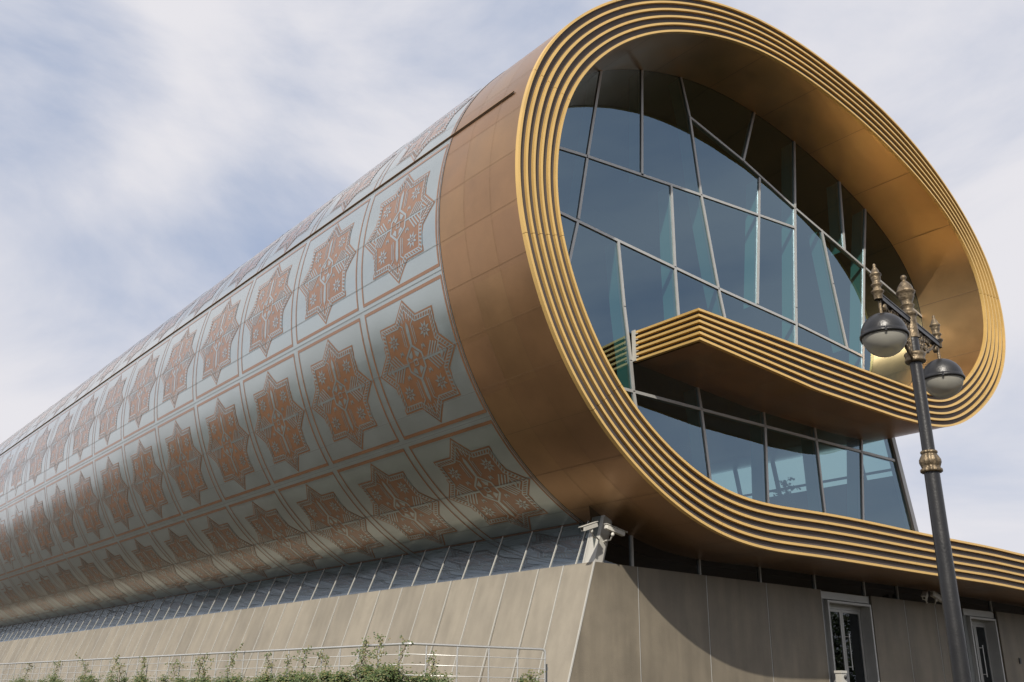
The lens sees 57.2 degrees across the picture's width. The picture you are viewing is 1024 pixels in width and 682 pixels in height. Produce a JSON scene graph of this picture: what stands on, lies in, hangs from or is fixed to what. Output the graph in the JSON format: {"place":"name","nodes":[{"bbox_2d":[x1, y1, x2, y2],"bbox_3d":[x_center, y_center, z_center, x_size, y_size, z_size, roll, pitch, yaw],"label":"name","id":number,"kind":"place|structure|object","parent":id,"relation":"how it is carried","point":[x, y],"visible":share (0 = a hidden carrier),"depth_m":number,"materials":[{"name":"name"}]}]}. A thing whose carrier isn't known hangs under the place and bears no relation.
{"place":"outdoors","nodes":[
{"label":"outdoors","id":0,"kind":"place"},
{"bbox_2d":[0,0,1023,553],"label":"sky","id":1,"kind":"structure","parent":0,"point":[150,150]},
{"bbox_2d":[859,264,971,681],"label":"street lamp","id":2,"kind":"object","parent":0,"point":[890,328],"visible":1,"depth_m":8.28,"materials":[{"name":"black metal"}]},
{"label":"terrace","id":3,"kind":"structure","parent":0,"visible":0},
{"bbox_2d":[9,663,37,681],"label":"climbing shrub","id":4,"kind":"object","parent":3,"relation":"on","point":[19,680],"visible":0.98,"depth_m":33.48,"materials":[{"name":"green plant"}]},
{"bbox_2d":[37,660,64,681],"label":"climbing shrub","id":5,"kind":"object","parent":3,"relation":"on","point":[53,679],"visible":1,"depth_m":31.09,"materials":[{"name":"green plant"}]},
{"bbox_2d":[74,652,101,681],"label":"climbing shrub","id":6,"kind":"object","parent":3,"relation":"on","point":[82,678],"visible":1,"depth_m":29.07,"materials":[{"name":"green plant"}]},
{"bbox_2d":[97,655,127,681],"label":"climbing shrub","id":7,"kind":"object","parent":3,"relation":"on","point":[109,679],"visible":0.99,"depth_m":27.14,"materials":[{"name":"green plant"}]},
{"bbox_2d":[126,656,154,681],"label":"climbing shrub","id":8,"kind":"object","parent":3,"relation":"on","point":[141,678],"visible":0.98,"depth_m":26.03,"materials":[{"name":"green plant"}]},
{"bbox_2d":[150,659,190,681],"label":"climbing shrub","id":9,"kind":"object","parent":3,"relation":"on","point":[163,678],"visible":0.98,"depth_m":24.76,"materials":[{"name":"green plant"}]},
{"bbox_2d":[189,653,215,681],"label":"climbing shrub","id":10,"kind":"object","parent":3,"relation":"on","point":[201,679],"visible":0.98,"depth_m":23.54,"materials":[{"name":"green plant"}]},
{"bbox_2d":[208,643,249,681],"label":"climbing shrub","id":11,"kind":"object","parent":3,"relation":"on","point":[234,679],"visible":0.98,"depth_m":22.44,"materials":[{"name":"green plant"}]},
{"bbox_2d":[238,652,276,681],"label":"climbing shrub","id":12,"kind":"object","parent":3,"relation":"on","point":[261,679],"visible":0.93,"depth_m":21.42,"materials":[{"name":"green plant"}]},
{"bbox_2d":[0,642,545,681],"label":"railing","id":13,"kind":"object","parent":3,"relation":"on","point":[370,645],"visible":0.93,"depth_m":21.18,"materials":[{"name":"silver metal"}]},
{"bbox_2d":[263,645,314,681],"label":"climbing shrub","id":14,"kind":"object","parent":3,"relation":"on","point":[286,678],"visible":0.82,"depth_m":20.53,"materials":[{"name":"green plant"}]},
{"bbox_2d":[290,649,344,681],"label":"climbing shrub","id":15,"kind":"object","parent":3,"relation":"on","point":[324,675],"visible":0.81,"depth_m":19.75,"materials":[{"name":"green plant"}]},
{"bbox_2d":[324,636,377,681],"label":"climbing shrub","id":16,"kind":"object","parent":3,"relation":"on","point":[360,670],"visible":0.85,"depth_m":18.84,"materials":[{"name":"green plant"}]},
{"bbox_2d":[358,632,413,681],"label":"climbing shrub","id":17,"kind":"object","parent":3,"relation":"on","point":[385,673],"visible":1,"depth_m":18.05,"materials":[{"name":"green plant"}]},
{"bbox_2d":[395,650,459,681],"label":"climbing shrub","id":18,"kind":"object","parent":3,"relation":"on","point":[422,678],"visible":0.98,"depth_m":17.97,"materials":[{"name":"green plant"}]},
{"bbox_2d":[0,0,1023,681],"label":"museum building","id":19,"kind":"structure","parent":3,"relation":"on","point":[462,372],"depth_m":26.55,"materials":[{"name":"gold metal"}]},
{"bbox_2d":[0,509,588,641],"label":"clerestory window","id":20,"kind":"structure","parent":19,"relation":"in","point":[7,633],"depth_m":34.67,"materials":[{"name":"blue glass"}]},
{"bbox_2d":[578,521,599,540],"bbox_3d":[1.786,4.146,20.653,0.259,0.350,0.970,-12,-25,30],"label":"security camera","id":21,"kind":"object","parent":19,"relation":"attached to","point":[590,526],"visible":1,"depth_m":20.49,"materials":[{"name":"grey"}]},
{"bbox_2d":[603,523,627,542],"bbox_3d":[2.185,4.295,20.923,0.580,0.342,0.550,15,-25,-33],"label":"security camera","id":22,"kind":"object","parent":19,"relation":"attached to","point":[612,529],"visible":1,"depth_m":20.74,"materials":[{"name":"grey"}]},
{"bbox_2d":[772,477,800,506],"bbox_3d":[8.329,5.123,28.277,0.847,2.045,0.748,-7,-22,20],"label":"potted plant","id":23,"kind":"object","parent":19,"relation":"on","point":[786,495],"visible":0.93,"depth_m":28.44,"materials":[{"name":"green plant"}]},
{"bbox_2d":[589,506,1023,614],"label":"clerestory window","id":24,"kind":"structure","parent":19,"relation":"in","point":[627,550],"depth_m":23.85,"materials":[{"name":"black glass"}]},
{"bbox_2d":[821,591,879,681],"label":"entrance door","id":25,"kind":"structure","parent":19,"relation":"in","point":[849,629],"depth_m":25.60,"materials":[{"name":"metal"}]},
{"bbox_2d":[921,591,927,603],"bbox_3d":[12.032,7.449,27.223,0.173,0.344,1.242,-11,-24,28],"label":"security camera","id":26,"kind":"object","parent":19,"relation":"attached to","point":[924,595],"visible":1,"depth_m":26.84,"materials":[{"name":"grey"}]},
{"bbox_2d":[929,591,941,603],"bbox_3d":[12.289,7.537,27.479,0.490,0.359,0.636,9,-22,-19],"label":"security camera","id":27,"kind":"object","parent":19,"relation":"attached to","point":[935,596],"visible":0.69,"depth_m":27.21,"materials":[{"name":"grey"}]},
{"bbox_2d":[961,608,1005,681],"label":"entrance door","id":28,"kind":"structure","parent":19,"relation":"in","point":[981,634],"depth_m":29.27,"materials":[{"name":"metal"}]},
{"bbox_2d":[508,669,545,681],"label":"climbing shrub","id":29,"kind":"object","parent":3,"relation":"on","point":[529,676],"visible":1,"depth_m":18.85,"materials":[{"name":"green plant"}]},
{"bbox_2d":[834,670,846,681],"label":"access post","id":30,"kind":"object","parent":3,"relation":"on","point":[841,676],"visible":1,"depth_m":23.97,"materials":[{"name":"white paint"}]}
]}

